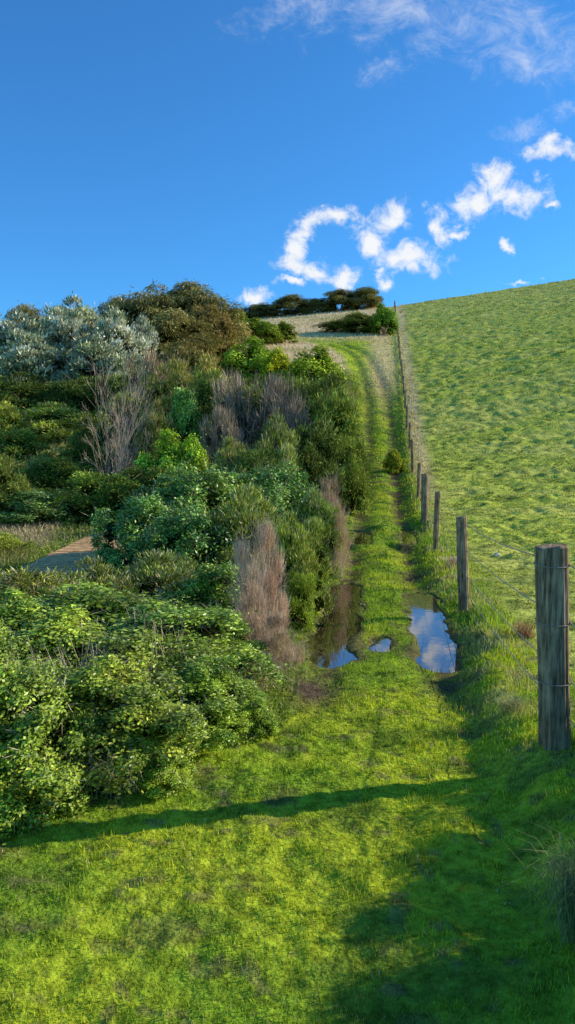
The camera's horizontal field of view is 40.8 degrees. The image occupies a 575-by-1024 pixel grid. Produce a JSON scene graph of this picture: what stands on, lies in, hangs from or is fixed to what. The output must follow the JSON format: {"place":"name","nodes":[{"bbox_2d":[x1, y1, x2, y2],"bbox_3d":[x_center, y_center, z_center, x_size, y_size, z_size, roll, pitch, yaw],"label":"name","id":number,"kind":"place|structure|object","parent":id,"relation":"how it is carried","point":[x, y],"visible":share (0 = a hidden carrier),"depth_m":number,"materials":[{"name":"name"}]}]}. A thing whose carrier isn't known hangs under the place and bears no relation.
{"place":"outdoors","nodes":[
{"label":"outdoors","id":0,"kind":"place"},
{"bbox_2d":[0,279,574,1023],"bbox_3d":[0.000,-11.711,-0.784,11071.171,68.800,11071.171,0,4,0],"label":"ground","id":1,"kind":"structure","parent":0,"point":[334,953],"depth_m":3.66,"materials":[{"name":"plant"}]},
{"bbox_2d":[0,398,37,441],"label":"heath bush","id":2,"kind":"object","parent":1,"relation":"on","point":[9,413],"visible":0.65,"depth_m":35.73,"materials":[{"name":"green plant"}]},
{"bbox_2d":[0,451,40,527],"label":"heath bush","id":3,"kind":"object","parent":1,"relation":"on","point":[7,485],"visible":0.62,"depth_m":19.27,"materials":[{"name":"green plant"}]},
{"bbox_2d":[0,532,41,555],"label":"heath bush","id":4,"kind":"object","parent":1,"relation":"on","point":[7,541],"visible":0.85,"depth_m":15.14,"materials":[{"name":"green plant"}]},
{"bbox_2d":[1,300,44,338],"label":"sheoak tree","id":5,"kind":"object","parent":1,"relation":"on","point":[32,312],"visible":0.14,"depth_m":70.46,"materials":[{"name":"green plant"}]},
{"bbox_2d":[0,620,50,684],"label":"leafy shrub","id":6,"kind":"object","parent":1,"relation":"on","point":[2,642],"visible":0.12,"depth_m":5.02,"materials":[{"name":"green plant"}]},
{"bbox_2d":[0,369,55,411],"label":"heath bush","id":7,"kind":"object","parent":1,"relation":"on","point":[17,391],"visible":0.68,"depth_m":41.28,"materials":[{"name":"green plant"}]},
{"bbox_2d":[0,425,56,465],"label":"heath bush","id":8,"kind":"object","parent":1,"relation":"on","point":[20,441],"visible":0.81,"depth_m":31.50,"materials":[{"name":"green plant"}]},
{"bbox_2d":[0,309,70,374],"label":"silver shrub","id":9,"kind":"object","parent":1,"relation":"on","point":[17,332],"visible":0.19,"depth_m":48.48,"materials":[{"name":"green plant"}]},
{"bbox_2d":[0,487,83,527],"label":"leafy shrub","id":10,"kind":"object","parent":1,"relation":"on","point":[30,503],"visible":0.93,"depth_m":18.92,"materials":[{"name":"green plant"}]},
{"bbox_2d":[0,302,86,361],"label":"silver shrub","id":11,"kind":"object","parent":1,"relation":"on","point":[61,330],"visible":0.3,"depth_m":49.12,"materials":[{"name":"green plant"}]},
{"bbox_2d":[14,441,77,488],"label":"heath bush","id":12,"kind":"object","parent":1,"relation":"on","point":[46,454],"visible":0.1,"depth_m":26.33,"materials":[{"name":"green plant"}]},
{"bbox_2d":[0,328,94,391],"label":"silver shrub","id":13,"kind":"object","parent":1,"relation":"on","point":[20,357],"visible":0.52,"depth_m":44.17,"materials":[{"name":"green plant"}]},
{"bbox_2d":[1,400,95,443],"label":"heath bush","id":14,"kind":"object","parent":1,"relation":"on","point":[49,419],"visible":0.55,"depth_m":35.81,"materials":[{"name":"green plant"}]},
{"bbox_2d":[0,654,108,844],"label":"leafy shrub","id":15,"kind":"object","parent":1,"relation":"on","point":[24,696],"visible":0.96,"depth_m":3.77,"materials":[{"name":"green plant"}]},
{"bbox_2d":[0,560,108,612],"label":"heath bush","id":16,"kind":"object","parent":1,"relation":"on","point":[8,581],"visible":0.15,"depth_m":7.20,"materials":[{"name":"green plant"}]},
{"bbox_2d":[0,583,109,635],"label":"leafy shrub","id":17,"kind":"object","parent":1,"relation":"on","point":[15,606],"visible":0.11,"depth_m":6.14,"materials":[{"name":"green plant"}]},
{"bbox_2d":[11,454,106,498],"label":"heath bush","id":18,"kind":"object","parent":1,"relation":"on","point":[55,471],"visible":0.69,"depth_m":24.47,"materials":[{"name":"green plant"}]},
{"bbox_2d":[19,377,104,417],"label":"heath bush","id":19,"kind":"object","parent":1,"relation":"on","point":[69,393],"visible":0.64,"depth_m":40.79,"materials":[{"name":"green plant"}]},
{"bbox_2d":[14,531,122,581],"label":"path","id":20,"kind":"structure","parent":1,"relation":"on","point":[61,558],"depth_m":13.26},
{"bbox_2d":[48,291,105,350],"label":"silver shrub","id":21,"kind":"object","parent":1,"relation":"on","point":[88,315],"visible":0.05,"depth_m":52.57,"materials":[{"name":"green plant"}]},
{"bbox_2d":[54,370,120,412],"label":"heath bush","id":22,"kind":"object","parent":1,"relation":"on","point":[104,378],"visible":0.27,"depth_m":41.55,"materials":[{"name":"green plant"}]},
{"bbox_2d":[53,405,131,484],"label":"heath bush","id":23,"kind":"object","parent":1,"relation":"on","point":[79,445],"visible":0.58,"depth_m":25.54,"materials":[{"name":"green plant"}]},
{"bbox_2d":[14,631,172,725],"bbox_3d":[-1.212,1.121,4.692,1.255,0.694,1.319,0,4,0],"label":"grass tussock","id":24,"kind":"object","parent":1,"relation":"on","point":[78,660],"depth_m":4.75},
{"bbox_2d":[40,465,149,528],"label":"heath bush","id":25,"kind":"object","parent":1,"relation":"on","point":[91,487],"visible":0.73,"depth_m":19.54,"materials":[{"name":"green plant"}]},
{"bbox_2d":[40,550,149,597],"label":"heath bush","id":26,"kind":"object","parent":1,"relation":"on","point":[102,573],"visible":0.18,"depth_m":7.95,"materials":[{"name":"green plant"}]},
{"bbox_2d":[46,334,150,394],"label":"silver shrub","id":27,"kind":"object","parent":1,"relation":"on","point":[93,351],"visible":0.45,"depth_m":44.26,"materials":[{"name":"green plant"}]},
{"bbox_2d":[0,585,222,732],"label":"leafy shrub","id":28,"kind":"object","parent":1,"relation":"on","point":[59,623],"visible":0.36,"depth_m":5.26,"materials":[{"name":"green plant"}]},
{"bbox_2d":[71,306,151,387],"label":"silver shrub","id":29,"kind":"object","parent":1,"relation":"on","point":[118,332],"visible":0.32,"depth_m":48.32,"materials":[{"name":"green plant"}]},
{"bbox_2d":[81,414,142,474],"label":"bare bush","id":30,"kind":"object","parent":1,"relation":"on","point":[114,459],"visible":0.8,"depth_m":22.88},
{"bbox_2d":[82,387,153,468],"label":"heath bush","id":31,"kind":"object","parent":1,"relation":"on","point":[128,400],"visible":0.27,"depth_m":29.13,"materials":[{"name":"green plant"}]},
{"bbox_2d":[78,345,162,475],"bbox_3d":[-5.268,-2.877,25.099,2.657,5.145,2.534,1,4,20],"label":"bare bush","id":32,"kind":"object","parent":1,"relation":"on","point":[132,419],"visible":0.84,"depth_m":25.03,"materials":[{"name":"plant"}]},
{"bbox_2d":[2,579,240,639],"bbox_3d":[-1.579,1.002,6.759,2.340,0.932,2.013,-1,4,-13],"label":"leafy shrub","id":33,"kind":"object","parent":1,"relation":"on","point":[111,607],"visible":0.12,"depth_m":6.36,"materials":[{"name":"green plant"}]},
{"bbox_2d":[102,368,145,413],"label":"heath bush","id":34,"kind":"object","parent":1,"relation":"on","point":[117,384],"visible":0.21,"depth_m":41.09,"materials":[{"name":"green plant"}]},
{"bbox_2d":[36,631,215,801],"bbox_3d":[-0.977,1.116,4.472,1.306,0.801,1.043,3,5,33],"label":"leafy shrub","id":35,"kind":"object","parent":1,"relation":"on","point":[137,716],"visible":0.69,"depth_m":4.26,"materials":[{"name":"green plant"}]},
{"bbox_2d":[81,490,177,581],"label":"leafy shrub","id":36,"kind":"object","parent":1,"relation":"on","point":[140,515],"visible":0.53,"depth_m":11.38,"materials":[{"name":"green plant"}]},
{"bbox_2d":[94,463,169,512],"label":"heath bush","id":37,"kind":"object","parent":1,"relation":"on","point":[139,473],"visible":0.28,"depth_m":20.73,"materials":[{"name":"green plant"}]},
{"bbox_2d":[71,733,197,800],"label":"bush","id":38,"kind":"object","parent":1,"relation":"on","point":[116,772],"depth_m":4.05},
{"bbox_2d":[90,733,199,800],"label":"leafy shrub","id":39,"kind":"object","parent":1,"relation":"on","point":[169,778],"visible":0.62,"depth_m":4.12,"materials":[{"name":"green plant"}]},
{"bbox_2d":[104,286,186,343],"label":"sheoak tree","id":40,"kind":"object","parent":1,"relation":"on","point":[143,304],"visible":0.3,"depth_m":67.15,"materials":[{"name":"green plant"}]},
{"bbox_2d":[126,312,169,371],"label":"silver shrub","id":41,"kind":"object","parent":1,"relation":"on","point":[147,330],"visible":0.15,"depth_m":50.91,"materials":[{"name":"green plant"}]},
{"bbox_2d":[86,606,213,677],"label":"grass tussock","id":42,"kind":"object","parent":1,"relation":"on","point":[155,628],"depth_m":5.34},
{"bbox_2d":[120,344,187,413],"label":"dry heath bush","id":43,"kind":"object","parent":1,"relation":"on","point":[134,379],"visible":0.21,"depth_m":37.21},
{"bbox_2d":[130,397,181,467],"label":"heath bush","id":44,"kind":"object","parent":1,"relation":"on","point":[158,418],"visible":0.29,"depth_m":25.63,"materials":[{"name":"green plant"}]},
{"bbox_2d":[131,423,188,488],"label":"round shrub","id":45,"kind":"object","parent":1,"relation":"on","point":[168,452],"visible":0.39,"depth_m":21.59,"materials":[{"name":"green plant"}]},
{"bbox_2d":[116,547,205,608],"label":"heath bush","id":46,"kind":"object","parent":1,"relation":"on","point":[164,576],"visible":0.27,"depth_m":8.29,"materials":[{"name":"green plant"}]},
{"bbox_2d":[132,356,203,446],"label":"heath bush","id":47,"kind":"object","parent":1,"relation":"on","point":[181,374],"visible":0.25,"depth_m":32.93,"materials":[{"name":"green plant"}]},
{"bbox_2d":[107,459,246,572],"bbox_3d":[-1.889,0.071,13.045,3.459,2.055,2.391,-5,6,-53],"label":"leafy shrub","id":48,"kind":"object","parent":1,"relation":"on","point":[196,490],"visible":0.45,"depth_m":12.91,"materials":[{"name":"green plant"}]},
{"bbox_2d":[73,591,292,708],"bbox_3d":[-0.985,1.038,6.024,1.937,0.911,1.646,2,5,32],"label":"leafy shrub","id":49,"kind":"object","parent":1,"relation":"on","point":[216,620],"visible":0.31,"depth_m":5.84,"materials":[{"name":"green plant"}]},
{"bbox_2d":[149,339,216,376],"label":"sheoak tree","id":50,"kind":"object","parent":1,"relation":"on","point":[185,352],"visible":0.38,"depth_m":46.70,"materials":[{"name":"green plant"}]},
{"bbox_2d":[163,381,205,453],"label":"leafy shrub","id":51,"kind":"object","parent":1,"relation":"on","point":[185,419],"visible":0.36,"depth_m":26.55,"materials":[{"name":"green plant"}]},
{"bbox_2d":[119,500,251,581],"bbox_3d":[-1.195,0.534,10.542,2.328,1.456,1.609,-3,5,-37],"label":"leafy shrub","id":52,"kind":"object","parent":1,"relation":"on","point":[191,537],"visible":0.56,"depth_m":10.21,"materials":[{"name":"green plant"}]},
{"bbox_2d":[143,305,230,367],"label":"sheoak tree","id":53,"kind":"object","parent":1,"relation":"on","point":[168,326],"visible":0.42,"depth_m":57.66,"materials":[{"name":"green plant"}]},
{"bbox_2d":[177,432,217,479],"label":"round shrub","id":54,"kind":"object","parent":1,"relation":"on","point":[192,448],"visible":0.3,"depth_m":21.64,"materials":[{"name":"green plant"}]},
{"bbox_2d":[0,306,401,840],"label":"undergrowth","id":55,"kind":"object","parent":1,"relation":"on","point":[28,531],"visible":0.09,"depth_m":16.68,"materials":[{"name":"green plant"}]},
{"bbox_2d":[168,362,233,453],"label":"heath bush","id":56,"kind":"object","parent":1,"relation":"on","point":[204,389],"visible":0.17,"depth_m":29.46,"materials":[{"name":"green plant"}]},
{"bbox_2d":[144,278,259,353],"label":"sheoak tree","id":57,"kind":"object","parent":1,"relation":"on","point":[184,298],"visible":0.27,"depth_m":69.72,"materials":[{"name":"green plant"}]},
{"bbox_2d":[150,557,256,640],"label":"leafy shrub","id":58,"kind":"object","parent":1,"relation":"on","point":[210,581],"visible":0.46,"depth_m":7.75,"materials":[{"name":"green plant"}]},
{"bbox_2d":[141,652,271,754],"bbox_3d":[-0.646,1.212,5.034,1.026,0.574,1.207,1,4,13],"label":"leafy shrub","id":59,"kind":"object","parent":1,"relation":"on","point":[207,687],"visible":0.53,"depth_m":4.95,"materials":[{"name":"green plant"}]},
{"bbox_2d":[177,300,241,367],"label":"sheoak tree","id":60,"kind":"object","parent":1,"relation":"on","point":[222,329],"visible":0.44,"depth_m":62.74,"materials":[{"name":"green plant"}]},
{"bbox_2d":[189,351,232,386],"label":"heath bush","id":61,"kind":"object","parent":1,"relation":"on","point":[205,361],"visible":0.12,"depth_m":39.18,"materials":[{"name":"green plant"}]},
{"bbox_2d":[197,399,248,467],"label":"dry heath bush","id":62,"kind":"object","parent":1,"relation":"on","point":[217,438],"visible":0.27,"depth_m":23.62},
{"bbox_2d":[206,434,250,479],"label":"heath bush","id":63,"kind":"object","parent":1,"relation":"on","point":[223,453],"visible":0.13,"depth_m":20.86,"materials":[{"name":"green plant"}]},
{"bbox_2d":[203,363,271,456],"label":"dry heath bush","id":64,"kind":"object","parent":1,"relation":"on","point":[243,417],"visible":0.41,"depth_m":26.47,"materials":[{"name":"plant"}]},
{"bbox_2d":[198,375,282,456],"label":"heath bush","id":65,"kind":"object","parent":1,"relation":"on","point":[254,394],"visible":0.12,"depth_m":26.90,"materials":[{"name":"green plant"}]},
{"bbox_2d":[215,336,270,383],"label":"round shrub","id":66,"kind":"object","parent":1,"relation":"on","point":[249,361],"visible":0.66,"depth_m":49.55,"materials":[{"name":"green plant"}]},
{"bbox_2d":[207,603,280,672],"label":"leafy shrub","id":67,"kind":"object","parent":1,"relation":"on","point":[238,637],"visible":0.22,"depth_m":6.56,"materials":[{"name":"green plant"}]},
{"bbox_2d":[196,477,293,585],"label":"heath bush","id":68,"kind":"object","parent":1,"relation":"on","point":[243,512],"visible":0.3,"depth_m":10.74,"materials":[{"name":"green plant"}]},
{"bbox_2d":[223,548,273,653],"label":"dead bush","id":69,"kind":"object","parent":1,"relation":"on","point":[248,593],"visible":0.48,"depth_m":7.02,"materials":[{"name":"plant"}]},
{"bbox_2d":[218,694,281,744],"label":"leafy shrub","id":70,"kind":"object","parent":1,"relation":"on","point":[246,724],"visible":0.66,"depth_m":4.98,"materials":[{"name":"green plant"}]},
{"bbox_2d":[201,463,300,528],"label":"leafy shrub","id":71,"kind":"object","parent":1,"relation":"on","point":[235,481],"visible":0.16,"depth_m":13.86,"materials":[{"name":"green plant"}]},
{"bbox_2d":[221,441,284,519],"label":"heath bush","id":72,"kind":"object","parent":1,"relation":"on","point":[242,463],"visible":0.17,"depth_m":18.20,"materials":[{"name":"green plant"}]},
{"bbox_2d":[226,508,291,653],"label":"dead bush","id":73,"kind":"object","parent":1,"relation":"on","point":[267,576],"visible":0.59,"depth_m":7.45,"materials":[{"name":"plant"}]},
{"bbox_2d":[242,302,282,317],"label":"sheoak tree","id":74,"kind":"object","parent":1,"relation":"on","point":[260,310],"visible":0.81,"depth_m":142.04,"materials":[{"name":"green plant"}]},
{"bbox_2d":[244,317,286,343],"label":"round shrub","id":75,"kind":"object","parent":1,"relation":"on","point":[262,329],"visible":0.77,"depth_m":82.78,"materials":[{"name":"green plant"}]},
{"bbox_2d":[242,610,301,676],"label":"dead bush","id":76,"kind":"object","parent":1,"relation":"on","point":[278,620],"visible":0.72,"depth_m":6.76,"materials":[{"name":"plant"}]},
{"bbox_2d":[257,346,291,385],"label":"round shrub","id":77,"kind":"object","parent":1,"relation":"on","point":[276,360],"visible":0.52,"depth_m":48.12,"materials":[{"name":"green plant"}]},
{"bbox_2d":[246,369,303,442],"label":"dry heath bush","id":78,"kind":"object","parent":1,"relation":"on","point":[279,386],"visible":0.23,"depth_m":26.36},
{"bbox_2d":[249,406,303,487],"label":"heath bush","id":79,"kind":"object","parent":1,"relation":"on","point":[282,440],"visible":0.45,"depth_m":20.21,"materials":[{"name":"green plant"}]},
{"bbox_2d":[248,455,321,550],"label":"leafy shrub","id":80,"kind":"object","parent":1,"relation":"on","point":[295,495],"visible":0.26,"depth_m":14.51,"materials":[{"name":"green plant"}]},
{"bbox_2d":[272,321,298,343],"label":"round shrub","id":81,"kind":"object","parent":1,"relation":"on","point":[285,327],"visible":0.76,"depth_m":84.39,"materials":[{"name":"green plant"}]},
{"bbox_2d":[265,387,312,442],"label":"dry heath bush","id":82,"kind":"object","parent":1,"relation":"on","point":[290,415],"visible":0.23,"depth_m":24.77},
{"bbox_2d":[269,293,316,314],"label":"sheoak tree","id":83,"kind":"object","parent":1,"relation":"on","point":[288,303],"visible":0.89,"depth_m":141.48,"materials":[{"name":"green plant"}]},
{"bbox_2d":[255,504,337,617],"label":"heath bush","id":84,"kind":"object","parent":1,"relation":"on","point":[296,547],"visible":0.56,"depth_m":9.57,"materials":[{"name":"green plant"}]},
{"bbox_2d":[276,564,320,631],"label":"heath bush","id":85,"kind":"object","parent":1,"relation":"on","point":[300,591],"visible":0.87,"depth_m":8.60,"materials":[{"name":"green plant"}]},
{"bbox_2d":[277,343,346,393],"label":"round shrub","id":86,"kind":"object","parent":1,"relation":"on","point":[317,361],"visible":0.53,"depth_m":46.72,"materials":[{"name":"green plant"}]},
{"bbox_2d":[279,486,349,580],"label":"heath bush","id":87,"kind":"object","parent":1,"relation":"on","point":[319,517],"visible":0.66,"depth_m":12.43,"materials":[{"name":"green plant"}]},
{"bbox_2d":[286,409,353,506],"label":"heath bush","id":88,"kind":"object","parent":1,"relation":"on","point":[317,457],"visible":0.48,"depth_m":21.13,"materials":[{"name":"green plant"}]},
{"bbox_2d":[284,362,363,453],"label":"heath bush","id":89,"kind":"object","parent":1,"relation":"on","point":[316,399],"visible":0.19,"depth_m":26.97,"materials":[{"name":"green plant"}]},
{"bbox_2d":[310,318,353,332],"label":"heath bush","id":90,"kind":"object","parent":1,"relation":"on","point":[334,325],"visible":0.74,"depth_m":95.88,"materials":[{"name":"green plant"}]},
{"bbox_2d":[313,466,352,565],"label":"dead bush","id":91,"kind":"object","parent":1,"relation":"on","point":[332,498],"visible":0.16,"depth_m":13.45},
{"bbox_2d":[304,584,373,667],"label":"puddle","id":92,"kind":"object","parent":1,"relation":"on","point":[339,627],"visible":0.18,"depth_m":8.89,"materials":[{"name":"brown liquid"}]},
{"bbox_2d":[307,383,375,497],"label":"heath bush","id":93,"kind":"object","parent":1,"relation":"on","point":[343,416],"visible":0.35,"depth_m":24.48,"materials":[{"name":"green plant"}]},
{"bbox_2d":[328,497,354,577],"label":"dead bush","id":94,"kind":"object","parent":1,"relation":"on","point":[338,560],"visible":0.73,"depth_m":12.55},
{"bbox_2d":[320,288,362,310],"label":"sheoak tree","id":95,"kind":"object","parent":1,"relation":"on","point":[342,297],"visible":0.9,"depth_m":141.97,"materials":[{"name":"green plant"}]},
{"bbox_2d":[332,429,374,515],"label":"heath bush","id":96,"kind":"object","parent":1,"relation":"on","point":[355,496],"visible":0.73,"depth_m":21.68,"materials":[{"name":"green plant"}]},
{"bbox_2d":[337,308,382,332],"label":"heath bush","id":97,"kind":"object","parent":1,"relation":"on","point":[359,321],"visible":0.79,"depth_m":94.56,"materials":[{"name":"green plant"}]},
{"bbox_2d":[346,286,383,309],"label":"sheoak tree","id":98,"kind":"object","parent":1,"relation":"on","point":[367,297],"visible":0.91,"depth_m":141.26,"materials":[{"name":"green plant"}]},
{"bbox_2d":[367,637,391,651],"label":"puddle","id":99,"kind":"object","parent":1,"relation":"on","point":[379,644],"visible":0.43,"depth_m":8.12,"materials":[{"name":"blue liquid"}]},
{"bbox_2d":[368,303,400,334],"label":"round shrub","id":100,"kind":"object","parent":1,"relation":"on","point":[384,317],"visible":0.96,"depth_m":93.07,"materials":[{"name":"green plant"}]},
{"bbox_2d":[382,449,406,473],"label":"round shrub","id":101,"kind":"object","parent":1,"relation":"on","point":[394,460],"visible":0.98,"depth_m":30.28,"materials":[{"name":"green plant"}]},
{"bbox_2d":[402,593,459,672],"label":"puddle","id":102,"kind":"object","parent":1,"relation":"on","point":[436,644],"visible":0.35,"depth_m":8.57,"materials":[{"name":"blue liquid"}]},
{"bbox_2d":[394,301,574,750],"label":"wire fence","id":103,"kind":"object","parent":1,"relation":"on","point":[552,566],"visible":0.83,"depth_m":4.25,"materials":[{"name":"grey wood"}]},
{"bbox_2d":[397,278,574,673],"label":"paddock grass","id":104,"kind":"structure","parent":1,"relation":"on","point":[521,588],"depth_m":37.16,"materials":[{"name":"plant"}]},
{"bbox_2d":[487,688,536,714],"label":"grass tussock","id":105,"kind":"object","parent":1,"relation":"on","point":[513,705],"depth_m":5.13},
{"bbox_2d":[499,617,536,639],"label":"grass tussock","id":106,"kind":"object","parent":1,"relation":"on","point":[525,629],"depth_m":7.73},
{"bbox_2d":[479,822,574,949],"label":"grass tussock","id":107,"kind":"object","parent":1,"relation":"on","point":[567,912],"depth_m":2.69,"materials":[{"name":"plant"}]},
{"bbox_2d":[0,0,574,330],"label":"sky","id":108,"kind":"structure","parent":0,"point":[254,151],"materials":[{"name":"blue"}]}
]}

